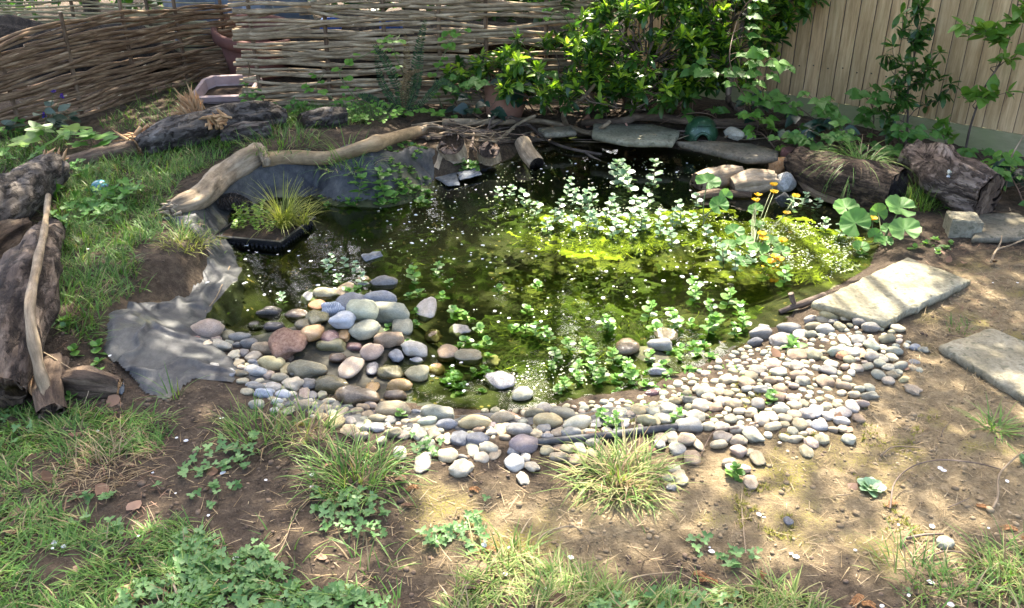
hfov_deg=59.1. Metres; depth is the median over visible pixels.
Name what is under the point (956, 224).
stone block
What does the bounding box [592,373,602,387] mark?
water mint
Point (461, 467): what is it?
pebble
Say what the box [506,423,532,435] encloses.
pebble
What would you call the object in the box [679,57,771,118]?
bramble
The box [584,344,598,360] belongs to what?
water mint
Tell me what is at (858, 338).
pebble
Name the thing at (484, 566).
dead leaf
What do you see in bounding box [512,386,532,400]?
cobble
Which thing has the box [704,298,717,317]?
water mint
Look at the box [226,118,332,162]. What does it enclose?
grass tussock
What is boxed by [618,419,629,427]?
pebble
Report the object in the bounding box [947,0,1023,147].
sapling
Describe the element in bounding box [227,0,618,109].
woven hurdle
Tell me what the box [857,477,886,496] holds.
rosette weed
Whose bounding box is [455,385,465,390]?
brooklime
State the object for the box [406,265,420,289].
water mint
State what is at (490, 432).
pebble
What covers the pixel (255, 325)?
cobble
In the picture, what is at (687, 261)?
duckweed
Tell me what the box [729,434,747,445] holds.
pebble
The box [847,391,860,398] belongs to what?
pebble
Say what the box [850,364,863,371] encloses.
pebble
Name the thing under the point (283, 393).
pebble
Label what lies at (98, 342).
water mint
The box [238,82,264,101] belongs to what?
nettle
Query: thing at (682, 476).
pebble
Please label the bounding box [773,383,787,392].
pebble
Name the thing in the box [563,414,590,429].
pebble
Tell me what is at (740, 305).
water mint
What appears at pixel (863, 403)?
pebble
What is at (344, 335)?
cobble
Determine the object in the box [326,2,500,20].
conifer
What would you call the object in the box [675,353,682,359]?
water mint
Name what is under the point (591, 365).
water mint
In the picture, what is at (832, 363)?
pebble
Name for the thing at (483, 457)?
pebble
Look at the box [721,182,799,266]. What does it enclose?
marsh marigold
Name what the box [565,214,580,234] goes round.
water mint
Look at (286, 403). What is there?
pebble
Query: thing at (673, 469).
pebble
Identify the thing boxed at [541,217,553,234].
water mint
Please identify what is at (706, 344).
water mint
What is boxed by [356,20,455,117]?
fern
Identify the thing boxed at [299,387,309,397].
pebble
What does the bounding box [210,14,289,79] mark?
flower pot
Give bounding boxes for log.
[0,147,69,220]
[0,217,31,258]
[0,217,65,408]
[31,351,69,419]
[66,139,136,165]
[109,82,287,155]
[220,121,271,144]
[297,107,348,128]
[434,145,442,169]
[437,133,468,164]
[477,141,500,165]
[514,135,543,170]
[689,165,743,191]
[692,189,751,200]
[729,168,778,196]
[783,146,907,207]
[896,139,1005,214]
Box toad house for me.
[683,116,717,140]
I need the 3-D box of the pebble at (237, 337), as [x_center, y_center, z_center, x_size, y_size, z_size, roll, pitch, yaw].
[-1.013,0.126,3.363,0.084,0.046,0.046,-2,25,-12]
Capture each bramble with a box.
[436,74,481,117]
[445,92,507,121]
[461,75,539,112]
[475,77,534,110]
[510,62,566,114]
[594,70,609,118]
[647,88,729,123]
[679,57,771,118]
[720,0,767,86]
[728,45,795,116]
[734,101,779,134]
[736,90,797,126]
[742,117,792,150]
[768,88,841,133]
[768,129,835,151]
[776,114,859,147]
[796,90,877,140]
[819,120,878,151]
[844,83,889,140]
[872,137,919,158]
[889,115,943,141]
[928,114,959,144]
[956,147,1000,162]
[981,149,1023,173]
[991,158,1023,186]
[993,153,1023,205]
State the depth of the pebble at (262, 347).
3.24 m
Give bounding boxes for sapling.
[876,0,960,146]
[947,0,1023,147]
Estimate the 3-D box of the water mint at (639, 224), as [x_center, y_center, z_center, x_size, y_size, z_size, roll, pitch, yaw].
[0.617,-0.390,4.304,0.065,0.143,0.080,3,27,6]
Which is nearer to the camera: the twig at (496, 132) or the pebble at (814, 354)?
the pebble at (814, 354)
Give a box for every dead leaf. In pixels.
[3,529,18,533]
[6,508,24,516]
[41,470,52,483]
[68,432,81,436]
[95,483,108,495]
[106,394,119,405]
[114,584,130,598]
[126,500,141,509]
[206,465,217,475]
[315,553,327,559]
[395,474,405,479]
[401,502,413,505]
[406,484,418,490]
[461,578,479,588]
[469,486,480,492]
[478,562,486,569]
[548,592,567,606]
[693,570,708,578]
[699,576,717,584]
[758,570,766,579]
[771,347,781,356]
[847,483,857,489]
[849,593,864,607]
[861,600,875,607]
[887,500,899,506]
[945,255,951,261]
[976,503,988,507]
[1000,524,1017,530]
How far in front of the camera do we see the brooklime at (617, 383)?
3.11 m
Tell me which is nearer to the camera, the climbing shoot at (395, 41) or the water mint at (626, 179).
the water mint at (626, 179)
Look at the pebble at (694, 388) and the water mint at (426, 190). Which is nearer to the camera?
the pebble at (694, 388)
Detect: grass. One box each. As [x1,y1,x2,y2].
[0,72,390,353]
[0,393,401,607]
[427,520,1023,607]
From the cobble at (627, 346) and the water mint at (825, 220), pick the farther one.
the water mint at (825, 220)
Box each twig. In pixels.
[43,351,88,403]
[169,573,181,604]
[205,266,229,311]
[274,508,295,559]
[417,121,475,128]
[429,124,483,135]
[429,130,467,134]
[439,128,494,132]
[450,125,499,130]
[463,132,522,137]
[464,129,514,134]
[488,124,529,131]
[534,526,590,546]
[565,141,605,142]
[618,571,676,584]
[700,422,757,456]
[741,508,745,553]
[879,445,920,456]
[889,459,1000,508]
[906,533,943,539]
[922,550,962,559]
[990,239,1023,262]
[992,451,1023,507]
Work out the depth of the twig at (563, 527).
2.31 m
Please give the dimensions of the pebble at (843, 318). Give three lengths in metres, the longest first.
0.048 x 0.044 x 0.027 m
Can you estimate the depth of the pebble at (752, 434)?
2.71 m
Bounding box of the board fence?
[627,0,1023,156]
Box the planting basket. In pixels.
[214,173,343,259]
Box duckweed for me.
[229,149,868,394]
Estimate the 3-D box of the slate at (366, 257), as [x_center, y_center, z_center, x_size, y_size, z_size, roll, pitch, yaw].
[-0.623,-0.217,4.044,0.104,0.015,0.076,-16,31,-28]
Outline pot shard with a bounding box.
[582,113,590,127]
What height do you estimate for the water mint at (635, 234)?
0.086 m
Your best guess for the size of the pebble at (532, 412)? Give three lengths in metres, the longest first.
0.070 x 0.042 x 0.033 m
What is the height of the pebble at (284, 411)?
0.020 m
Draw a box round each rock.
[724,127,744,140]
[768,157,784,174]
[775,192,791,206]
[777,172,796,191]
[780,146,795,156]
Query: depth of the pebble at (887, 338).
3.22 m
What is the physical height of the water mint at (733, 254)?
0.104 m
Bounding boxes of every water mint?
[51,315,70,327]
[55,321,74,333]
[65,391,78,400]
[67,343,83,355]
[90,338,107,354]
[91,357,105,369]
[275,291,287,305]
[321,258,333,274]
[328,253,336,265]
[333,273,342,285]
[339,257,349,270]
[342,286,353,291]
[344,197,355,206]
[351,260,360,276]
[352,285,361,292]
[356,271,367,282]
[374,197,386,209]
[384,323,391,330]
[386,168,397,176]
[390,191,398,202]
[395,408,407,417]
[397,181,407,190]
[398,184,411,194]
[403,292,415,300]
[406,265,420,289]
[408,142,419,146]
[410,307,418,316]
[411,184,423,194]
[412,319,422,328]
[413,288,426,299]
[414,195,424,208]
[420,188,433,198]
[421,199,431,208]
[430,261,444,280]
[435,290,449,302]
[444,278,453,288]
[447,307,463,323]
[449,305,462,314]
[457,335,473,348]
[458,311,475,323]
[472,322,484,336]
[478,335,496,349]
[491,283,507,294]
[494,186,502,199]
[505,184,516,200]
[507,324,519,333]
[518,188,530,210]
[519,304,533,314]
[519,323,530,337]
[528,321,540,338]
[529,201,542,219]
[531,279,542,291]
[538,325,551,342]
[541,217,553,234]
[545,330,555,344]
[547,346,563,364]
[548,360,556,372]
[549,209,559,224]
[552,383,563,393]
[555,198,566,215]
[556,212,567,226]
[558,375,572,389]
[561,176,574,199]
[561,336,575,355]
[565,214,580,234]
[567,187,580,208]
[569,358,584,377]
[573,370,584,387]
[575,188,587,214]
[579,335,593,352]
[582,190,592,213]
[583,210,593,232]
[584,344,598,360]
[584,356,601,375]
[588,187,598,207]
[588,208,603,232]
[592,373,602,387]
[595,367,609,380]
[595,407,608,418]
[596,317,615,332]
[600,197,616,220]
[602,314,615,332]
[603,317,615,334]
[603,416,613,426]
[605,219,621,239]
[605,346,621,363]
[607,410,623,427]
[608,159,625,191]
[610,204,622,224]
[610,373,623,382]
[617,158,631,187]
[618,163,638,196]
[618,221,628,235]
[622,356,633,368]
[623,195,641,223]
[623,363,638,385]
[629,225,637,239]
[633,197,647,213]
[634,208,647,231]
[638,381,654,390]
[640,300,657,323]
[641,187,654,210]
[641,214,652,234]
[644,349,654,360]
[645,158,662,190]
[646,319,662,330]
[647,364,666,371]
[649,208,667,225]
[654,221,665,238]
[656,359,669,364]
[662,368,678,377]
[663,227,678,246]
[664,307,678,323]
[666,208,677,227]
[666,348,679,354]
[668,311,683,334]
[669,407,685,423]
[673,199,689,226]
[673,342,690,352]
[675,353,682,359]
[681,365,695,372]
[685,318,696,332]
[686,275,703,292]
[686,284,700,306]
[686,340,701,350]
[687,212,699,231]
[690,192,702,208]
[690,347,703,357]
[698,340,711,350]
[699,314,719,340]
[702,224,712,238]
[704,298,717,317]
[704,352,718,359]
[705,311,724,333]
[708,236,720,252]
[715,243,731,268]
[718,287,736,311]
[725,461,742,480]
[726,251,744,274]
[728,322,740,340]
[731,464,745,481]
[732,300,748,319]
[737,311,751,331]
[746,250,756,266]
[765,388,778,402]
[775,264,793,288]
[785,196,798,214]
[797,192,811,209]
[811,198,823,212]
[820,216,831,233]
[833,223,844,240]
[855,250,867,256]
[907,243,923,249]
[934,247,941,253]
[939,244,950,249]
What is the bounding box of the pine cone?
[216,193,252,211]
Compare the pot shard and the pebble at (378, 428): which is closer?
the pebble at (378, 428)
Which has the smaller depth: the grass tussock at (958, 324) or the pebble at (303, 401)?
the pebble at (303, 401)
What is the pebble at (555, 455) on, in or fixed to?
on the ground at (296, 272)
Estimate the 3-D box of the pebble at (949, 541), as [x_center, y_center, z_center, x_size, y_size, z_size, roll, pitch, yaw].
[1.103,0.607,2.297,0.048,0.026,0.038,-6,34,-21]
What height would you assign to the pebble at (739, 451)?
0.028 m
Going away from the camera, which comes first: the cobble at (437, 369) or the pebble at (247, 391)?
the pebble at (247, 391)
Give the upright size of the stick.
0.322 m
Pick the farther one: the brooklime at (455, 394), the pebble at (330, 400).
the brooklime at (455, 394)
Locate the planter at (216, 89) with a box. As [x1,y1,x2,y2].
[194,74,262,103]
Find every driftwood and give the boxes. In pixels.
[156,142,270,215]
[262,123,443,166]
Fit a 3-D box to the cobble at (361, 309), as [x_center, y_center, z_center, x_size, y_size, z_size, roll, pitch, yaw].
[-0.562,0.022,3.391,0.124,0.072,0.124,5,25,-3]
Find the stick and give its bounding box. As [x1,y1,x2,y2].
[24,193,51,394]
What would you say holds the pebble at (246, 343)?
on the ground at (296, 272)
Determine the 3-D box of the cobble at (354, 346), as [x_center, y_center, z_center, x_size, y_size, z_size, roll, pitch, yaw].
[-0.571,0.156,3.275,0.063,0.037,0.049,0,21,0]
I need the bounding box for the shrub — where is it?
[439,0,829,118]
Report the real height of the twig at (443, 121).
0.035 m
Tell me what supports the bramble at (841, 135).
on the ground at (296, 272)
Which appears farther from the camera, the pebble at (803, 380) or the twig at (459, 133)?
the twig at (459, 133)
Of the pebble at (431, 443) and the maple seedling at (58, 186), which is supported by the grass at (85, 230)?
the maple seedling at (58, 186)
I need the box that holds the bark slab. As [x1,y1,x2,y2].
[60,365,122,398]
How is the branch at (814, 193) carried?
on the log at (867, 190)
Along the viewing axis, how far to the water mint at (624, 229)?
4.30 m
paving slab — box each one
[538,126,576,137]
[591,123,679,147]
[675,141,778,163]
[811,257,970,328]
[938,328,1023,403]
[971,213,1023,242]
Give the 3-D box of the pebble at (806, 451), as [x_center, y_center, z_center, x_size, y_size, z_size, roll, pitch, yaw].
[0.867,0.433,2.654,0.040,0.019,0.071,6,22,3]
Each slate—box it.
[119,382,124,393]
[361,251,382,261]
[435,172,459,185]
[457,167,481,179]
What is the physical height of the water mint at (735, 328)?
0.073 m
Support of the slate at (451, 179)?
on the water
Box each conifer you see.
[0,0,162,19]
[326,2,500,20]
[427,0,586,12]
[477,0,620,28]
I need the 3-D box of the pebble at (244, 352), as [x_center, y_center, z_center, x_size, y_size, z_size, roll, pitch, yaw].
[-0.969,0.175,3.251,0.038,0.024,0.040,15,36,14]
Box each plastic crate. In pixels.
[320,17,341,29]
[379,20,402,28]
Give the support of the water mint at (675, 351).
on the ground at (296, 272)
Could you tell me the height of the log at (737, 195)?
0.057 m
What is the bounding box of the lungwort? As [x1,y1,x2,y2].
[1,90,82,132]
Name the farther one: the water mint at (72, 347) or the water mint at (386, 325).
the water mint at (386, 325)
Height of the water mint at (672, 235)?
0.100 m
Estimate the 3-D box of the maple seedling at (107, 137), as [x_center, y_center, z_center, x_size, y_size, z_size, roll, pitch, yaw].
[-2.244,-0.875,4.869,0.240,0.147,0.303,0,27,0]
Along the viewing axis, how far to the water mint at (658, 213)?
4.38 m
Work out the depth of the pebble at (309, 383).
3.04 m
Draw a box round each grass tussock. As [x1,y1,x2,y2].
[34,415,180,506]
[136,363,212,399]
[151,223,217,257]
[203,383,312,460]
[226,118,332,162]
[234,506,343,590]
[247,386,360,459]
[278,416,437,519]
[298,532,421,607]
[301,148,403,184]
[311,123,387,170]
[447,514,561,587]
[531,410,705,531]
[806,130,917,197]
[844,517,983,607]
[888,538,1016,607]
[890,176,948,219]
[937,514,1023,602]
[939,311,979,336]
[949,395,1023,451]
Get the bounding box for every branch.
[416,134,471,139]
[425,118,489,139]
[442,82,610,135]
[469,132,476,151]
[479,115,535,142]
[481,115,510,137]
[497,138,564,144]
[510,116,607,164]
[581,112,844,145]
[778,292,826,313]
[796,181,904,212]
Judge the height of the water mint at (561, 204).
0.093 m
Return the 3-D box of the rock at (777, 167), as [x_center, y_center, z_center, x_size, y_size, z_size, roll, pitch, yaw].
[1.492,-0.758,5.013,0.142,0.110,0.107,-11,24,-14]
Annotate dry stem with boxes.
[1005,135,1023,210]
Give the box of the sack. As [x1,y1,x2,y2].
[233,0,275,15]
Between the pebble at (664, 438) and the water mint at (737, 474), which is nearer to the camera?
the water mint at (737, 474)
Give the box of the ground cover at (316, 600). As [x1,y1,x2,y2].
[0,409,1023,607]
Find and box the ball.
[91,179,108,192]
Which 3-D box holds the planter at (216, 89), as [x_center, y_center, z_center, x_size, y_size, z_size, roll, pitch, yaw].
[-1.864,-1.390,5.952,0.426,0.116,0.296,0,43,9]
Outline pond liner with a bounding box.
[102,144,795,445]
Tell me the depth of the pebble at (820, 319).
3.42 m
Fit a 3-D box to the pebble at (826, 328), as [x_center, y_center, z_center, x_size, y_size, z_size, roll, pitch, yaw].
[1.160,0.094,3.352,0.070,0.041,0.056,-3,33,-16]
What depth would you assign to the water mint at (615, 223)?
4.24 m
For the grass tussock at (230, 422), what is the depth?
2.73 m
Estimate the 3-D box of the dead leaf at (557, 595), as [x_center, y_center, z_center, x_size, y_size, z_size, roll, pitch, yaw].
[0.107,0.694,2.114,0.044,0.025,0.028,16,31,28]
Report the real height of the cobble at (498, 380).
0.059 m
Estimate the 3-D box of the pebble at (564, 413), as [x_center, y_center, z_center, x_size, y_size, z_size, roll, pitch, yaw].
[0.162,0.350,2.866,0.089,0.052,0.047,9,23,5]
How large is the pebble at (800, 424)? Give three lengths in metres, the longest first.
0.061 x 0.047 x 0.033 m
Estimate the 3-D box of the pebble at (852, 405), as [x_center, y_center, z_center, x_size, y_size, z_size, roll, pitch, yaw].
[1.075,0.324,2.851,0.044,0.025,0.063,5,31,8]
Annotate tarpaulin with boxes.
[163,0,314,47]
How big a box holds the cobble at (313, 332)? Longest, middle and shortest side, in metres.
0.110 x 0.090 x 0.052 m
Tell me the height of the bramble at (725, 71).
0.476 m
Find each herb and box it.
[0,117,28,135]
[0,145,45,165]
[50,197,127,227]
[60,184,136,208]
[66,158,98,177]
[97,177,144,202]
[273,96,307,108]
[284,100,313,116]
[330,93,365,114]
[346,99,402,124]
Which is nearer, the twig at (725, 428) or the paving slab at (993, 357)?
the twig at (725, 428)
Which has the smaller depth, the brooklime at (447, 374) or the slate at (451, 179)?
the brooklime at (447, 374)
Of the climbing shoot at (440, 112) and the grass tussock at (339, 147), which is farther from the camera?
the climbing shoot at (440, 112)
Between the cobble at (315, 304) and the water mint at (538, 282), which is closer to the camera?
the cobble at (315, 304)
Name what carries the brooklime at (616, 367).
on the ground at (296, 272)
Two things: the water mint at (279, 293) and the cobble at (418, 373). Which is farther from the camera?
the water mint at (279, 293)
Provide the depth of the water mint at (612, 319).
3.45 m
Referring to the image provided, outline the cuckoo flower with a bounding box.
[945,170,951,210]
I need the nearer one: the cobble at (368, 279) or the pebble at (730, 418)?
the pebble at (730, 418)
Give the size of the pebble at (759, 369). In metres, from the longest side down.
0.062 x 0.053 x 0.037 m
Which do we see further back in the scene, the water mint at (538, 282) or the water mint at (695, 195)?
the water mint at (695, 195)
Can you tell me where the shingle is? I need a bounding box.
[235,323,910,440]
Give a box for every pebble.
[203,339,212,344]
[212,338,232,350]
[227,349,239,358]
[228,332,251,342]
[232,342,240,347]
[233,359,244,366]
[235,369,248,376]
[236,377,248,383]
[237,365,245,369]
[239,338,257,348]
[240,349,248,356]
[240,388,253,395]
[244,351,262,360]
[244,364,267,376]
[247,359,257,363]
[247,383,264,389]
[248,399,264,408]
[250,342,270,354]
[255,388,272,397]
[262,370,273,378]
[266,382,280,390]
[270,372,288,382]
[271,398,283,403]
[274,389,290,398]
[280,362,289,373]
[280,407,294,414]
[281,377,303,390]
[283,401,294,406]
[294,399,311,409]
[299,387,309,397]
[302,378,314,388]
[309,391,316,398]
[316,412,326,419]
[317,390,326,398]
[320,404,332,410]
[321,398,335,403]
[326,415,344,427]
[337,407,348,414]
[340,424,360,436]
[344,416,356,423]
[349,407,363,413]
[352,431,368,440]
[356,403,369,409]
[359,423,370,430]
[361,410,373,416]
[365,401,376,408]
[368,414,386,421]
[370,422,384,432]
[375,400,410,416]
[376,436,386,444]
[383,428,400,437]
[385,415,395,423]
[393,446,406,459]
[397,430,410,439]
[408,418,420,423]
[410,426,428,441]
[411,409,420,412]
[413,452,431,473]
[417,416,436,424]
[420,404,453,419]
[420,437,434,448]
[427,426,440,438]
[435,434,444,441]
[436,418,457,429]
[438,448,457,462]
[444,435,450,444]
[448,458,473,477]
[450,430,467,445]
[457,454,467,459]
[458,415,490,428]
[466,432,489,445]
[466,443,479,456]
[472,426,484,431]
[474,452,489,462]
[479,441,497,453]
[485,429,497,435]
[489,449,500,459]
[491,410,514,422]
[494,423,505,434]
[498,434,510,440]
[504,453,524,471]
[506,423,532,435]
[507,447,519,454]
[509,434,537,453]
[516,471,529,484]
[520,453,530,461]
[524,408,544,417]
[524,461,539,471]
[530,428,542,437]
[533,413,562,427]
[536,402,551,412]
[536,424,550,432]
[539,445,553,455]
[541,433,553,437]
[549,452,567,461]
[550,406,575,418]
[550,427,562,436]
[552,444,560,450]
[560,443,574,453]
[561,426,581,435]
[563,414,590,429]
[566,453,586,465]
[572,442,586,453]
[583,428,596,432]
[585,438,599,446]
[588,448,597,457]
[612,407,626,414]
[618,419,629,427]
[626,410,634,414]
[630,403,647,414]
[636,414,656,425]
[646,406,660,414]
[654,413,660,424]
[654,433,667,442]
[654,440,665,448]
[658,414,672,423]
[660,402,678,412]
[662,473,673,481]
[666,431,677,443]
[666,483,676,490]
[668,397,681,403]
[668,464,680,471]
[669,442,685,455]
[672,410,687,417]
[672,469,688,485]
[675,417,702,432]
[677,432,696,446]
[683,396,697,403]
[684,450,700,464]
[685,410,704,421]
[691,398,708,411]
[692,385,698,392]
[692,439,703,450]
[695,385,713,397]
[701,392,715,401]
[702,421,714,430]
[709,402,722,411]
[710,439,727,448]
[712,431,732,442]
[713,387,724,395]
[713,396,726,405]
[714,422,729,431]
[718,375,737,384]
[721,458,735,467]
[723,389,734,397]
[724,398,741,408]
[724,413,736,423]
[729,424,745,433]
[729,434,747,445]
[729,444,747,457]
[733,408,745,414]
[737,464,751,472]
[738,376,754,386]
[741,385,752,391]
[742,426,764,442]
[743,475,758,490]
[744,371,757,379]
[744,409,757,417]
[746,448,753,455]
[747,337,762,346]
[748,364,766,374]
[749,326,771,338]
[749,450,766,465]
[751,397,764,409]
[753,385,768,393]
[754,413,769,425]
[762,376,777,384]
[764,358,781,369]
[764,421,781,430]
[765,411,778,421]
[770,367,787,376]
[772,391,785,401]
[772,404,789,413]
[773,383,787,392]
[776,322,800,333]
[777,413,792,422]
[780,421,789,427]
[783,516,793,524]
[785,393,800,401]
[786,400,801,409]
[787,349,806,360]
[787,410,801,417]
[787,426,798,434]
[788,435,803,442]
[789,360,804,370]
[789,370,806,379]
[791,417,807,430]
[793,329,804,339]
[795,376,810,385]
[798,408,815,419]
[798,431,807,435]
[799,399,808,407]
[799,444,813,457]
[803,436,818,448]
[804,315,816,323]
[804,322,820,329]
[804,330,817,337]
[804,428,815,435]
[806,348,822,359]
[809,404,822,417]
[810,419,828,430]
[814,434,829,444]
[815,315,828,323]
[815,323,834,334]
[815,374,834,387]
[818,311,838,318]
[818,365,837,375]
[820,402,832,410]
[821,411,833,420]
[823,359,837,367]
[827,345,843,356]
[828,319,837,324]
[828,426,837,433]
[831,402,843,408]
[833,321,846,331]
[833,416,850,425]
[835,351,846,359]
[835,381,851,390]
[835,406,851,417]
[837,335,850,344]
[838,425,849,432]
[839,316,850,320]
[841,434,856,444]
[843,347,860,356]
[843,355,855,362]
[845,399,859,412]
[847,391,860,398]
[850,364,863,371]
[851,334,865,344]
[852,317,865,325]
[852,413,865,422]
[853,385,864,392]
[855,400,869,407]
[856,348,865,357]
[860,391,879,400]
[861,322,880,331]
[861,362,873,369]
[862,339,880,350]
[864,351,879,361]
[864,383,875,391]
[871,369,885,379]
[873,359,885,367]
[878,333,895,342]
[878,354,888,362]
[881,363,894,370]
[881,376,894,384]
[885,346,902,355]
[885,353,898,361]
[886,370,900,378]
[890,324,905,331]
[893,361,907,369]
[893,369,902,374]
[898,376,909,382]
[904,384,922,395]
[907,364,916,370]
[909,343,919,350]
[909,359,919,363]
[917,346,929,352]
[936,536,954,549]
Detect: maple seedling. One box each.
[7,120,91,152]
[51,181,64,199]
[67,128,118,149]
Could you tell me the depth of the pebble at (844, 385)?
2.95 m
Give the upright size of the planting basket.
0.339 m
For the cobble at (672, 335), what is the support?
on the ground at (296, 272)
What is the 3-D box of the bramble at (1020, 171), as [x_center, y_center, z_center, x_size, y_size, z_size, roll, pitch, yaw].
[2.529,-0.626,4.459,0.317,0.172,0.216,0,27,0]
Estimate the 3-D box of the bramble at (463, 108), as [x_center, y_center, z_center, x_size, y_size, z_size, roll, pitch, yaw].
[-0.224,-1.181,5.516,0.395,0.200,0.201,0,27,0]
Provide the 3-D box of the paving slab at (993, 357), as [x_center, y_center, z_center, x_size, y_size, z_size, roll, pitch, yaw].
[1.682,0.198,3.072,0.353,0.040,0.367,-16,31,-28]
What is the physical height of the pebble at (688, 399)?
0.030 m
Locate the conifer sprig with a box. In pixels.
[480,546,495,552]
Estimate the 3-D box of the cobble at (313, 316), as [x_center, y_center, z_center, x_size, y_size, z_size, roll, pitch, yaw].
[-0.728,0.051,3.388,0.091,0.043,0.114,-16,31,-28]
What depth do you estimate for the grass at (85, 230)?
4.13 m
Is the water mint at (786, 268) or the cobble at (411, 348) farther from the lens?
the water mint at (786, 268)
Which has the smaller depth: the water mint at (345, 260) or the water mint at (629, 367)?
the water mint at (629, 367)
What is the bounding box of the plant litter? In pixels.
[0,129,1023,607]
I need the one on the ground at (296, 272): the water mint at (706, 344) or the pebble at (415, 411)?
the pebble at (415, 411)
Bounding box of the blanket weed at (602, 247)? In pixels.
[218,198,873,382]
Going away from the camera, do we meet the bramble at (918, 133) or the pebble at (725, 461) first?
the pebble at (725, 461)
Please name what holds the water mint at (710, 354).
on the ground at (296, 272)
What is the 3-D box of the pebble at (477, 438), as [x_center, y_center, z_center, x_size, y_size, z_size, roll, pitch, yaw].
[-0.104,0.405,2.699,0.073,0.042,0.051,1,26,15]
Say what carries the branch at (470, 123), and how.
on the ground at (296, 272)
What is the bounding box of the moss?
[275,371,939,543]
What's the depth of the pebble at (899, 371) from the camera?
3.03 m
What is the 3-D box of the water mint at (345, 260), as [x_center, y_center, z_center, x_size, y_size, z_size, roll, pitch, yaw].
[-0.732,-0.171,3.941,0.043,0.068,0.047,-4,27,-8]
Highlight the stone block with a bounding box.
[942,210,983,238]
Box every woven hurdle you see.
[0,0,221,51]
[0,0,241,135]
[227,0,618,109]
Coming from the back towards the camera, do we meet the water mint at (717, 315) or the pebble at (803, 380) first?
the water mint at (717, 315)
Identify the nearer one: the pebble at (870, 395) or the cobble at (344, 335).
the pebble at (870, 395)
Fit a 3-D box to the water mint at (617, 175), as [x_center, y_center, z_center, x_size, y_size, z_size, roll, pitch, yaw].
[0.573,-0.697,4.890,0.095,0.178,0.094,-22,35,-37]
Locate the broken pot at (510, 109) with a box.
[484,81,527,117]
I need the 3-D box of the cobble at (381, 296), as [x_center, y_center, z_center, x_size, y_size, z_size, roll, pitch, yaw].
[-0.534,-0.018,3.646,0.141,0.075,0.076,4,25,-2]
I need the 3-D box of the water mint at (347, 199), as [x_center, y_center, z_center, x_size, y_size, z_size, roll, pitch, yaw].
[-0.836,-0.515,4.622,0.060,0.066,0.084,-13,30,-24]
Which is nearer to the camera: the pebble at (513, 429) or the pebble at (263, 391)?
the pebble at (513, 429)
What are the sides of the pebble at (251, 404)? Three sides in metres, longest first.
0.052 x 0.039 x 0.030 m
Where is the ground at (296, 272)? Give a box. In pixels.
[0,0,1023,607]
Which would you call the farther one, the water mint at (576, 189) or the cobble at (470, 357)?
the water mint at (576, 189)
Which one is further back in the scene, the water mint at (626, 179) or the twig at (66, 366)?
the water mint at (626, 179)
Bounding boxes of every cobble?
[190,318,224,337]
[221,330,234,339]
[247,320,264,330]
[255,306,282,320]
[257,356,285,370]
[264,322,285,331]
[268,327,307,359]
[284,308,306,323]
[285,355,294,362]
[287,359,327,378]
[294,318,309,329]
[300,289,316,304]
[300,324,324,341]
[305,309,329,324]
[307,299,324,310]
[313,287,336,301]
[314,375,348,393]
[315,338,345,351]
[320,330,338,341]
[321,301,344,316]
[328,310,356,328]
[329,353,346,362]
[335,385,379,405]
[336,282,353,297]
[336,292,368,309]
[338,329,350,341]
[338,356,363,378]
[346,299,378,320]
[346,342,362,350]
[348,319,380,339]
[355,276,370,284]
[357,283,370,289]
[360,343,383,360]
[363,290,396,301]
[365,381,379,391]
[366,362,378,374]
[370,275,397,290]
[373,332,404,347]
[375,302,409,323]
[377,365,404,379]
[383,390,406,400]
[386,378,412,390]
[388,349,403,361]
[391,318,412,335]
[401,340,426,357]
[404,365,428,381]
[410,357,422,364]
[416,297,436,322]
[424,329,442,342]
[428,363,444,375]
[436,344,457,361]
[449,324,471,339]
[454,349,482,365]
[483,371,515,390]
[487,355,500,365]
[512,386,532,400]
[616,338,639,355]
[644,389,658,395]
[647,338,671,350]
[648,367,666,375]
[653,327,679,343]
[769,332,791,348]
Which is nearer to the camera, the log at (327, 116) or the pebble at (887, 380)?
the pebble at (887, 380)
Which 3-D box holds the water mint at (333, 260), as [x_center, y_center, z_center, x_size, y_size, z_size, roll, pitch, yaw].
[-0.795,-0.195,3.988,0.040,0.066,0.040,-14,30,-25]
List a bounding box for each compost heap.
[0,15,177,78]
[269,14,573,82]
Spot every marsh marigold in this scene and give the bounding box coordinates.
[695,172,732,224]
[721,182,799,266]
[833,194,921,251]
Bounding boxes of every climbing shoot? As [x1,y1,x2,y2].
[301,73,347,106]
[331,37,389,107]
[383,34,410,111]
[397,104,457,117]
[427,28,470,109]
[459,48,505,101]
[542,7,580,36]
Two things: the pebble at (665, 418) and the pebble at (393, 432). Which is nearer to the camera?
the pebble at (393, 432)
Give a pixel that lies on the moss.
(789, 515)
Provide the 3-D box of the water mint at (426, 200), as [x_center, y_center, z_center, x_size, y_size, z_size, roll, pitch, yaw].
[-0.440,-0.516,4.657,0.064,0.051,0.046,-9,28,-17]
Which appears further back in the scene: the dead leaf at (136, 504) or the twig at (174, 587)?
the dead leaf at (136, 504)
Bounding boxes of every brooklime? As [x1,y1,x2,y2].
[343,166,363,183]
[349,172,371,196]
[371,166,391,186]
[372,184,395,202]
[439,378,450,386]
[444,369,460,376]
[446,375,461,383]
[449,371,462,380]
[450,382,465,389]
[450,391,463,397]
[454,158,468,170]
[454,342,465,349]
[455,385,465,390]
[464,367,480,379]
[466,160,479,170]
[472,343,483,349]
[476,388,486,394]
[477,365,491,378]
[480,369,495,377]
[482,352,495,361]
[610,360,623,369]
[610,379,624,385]
[780,334,807,348]

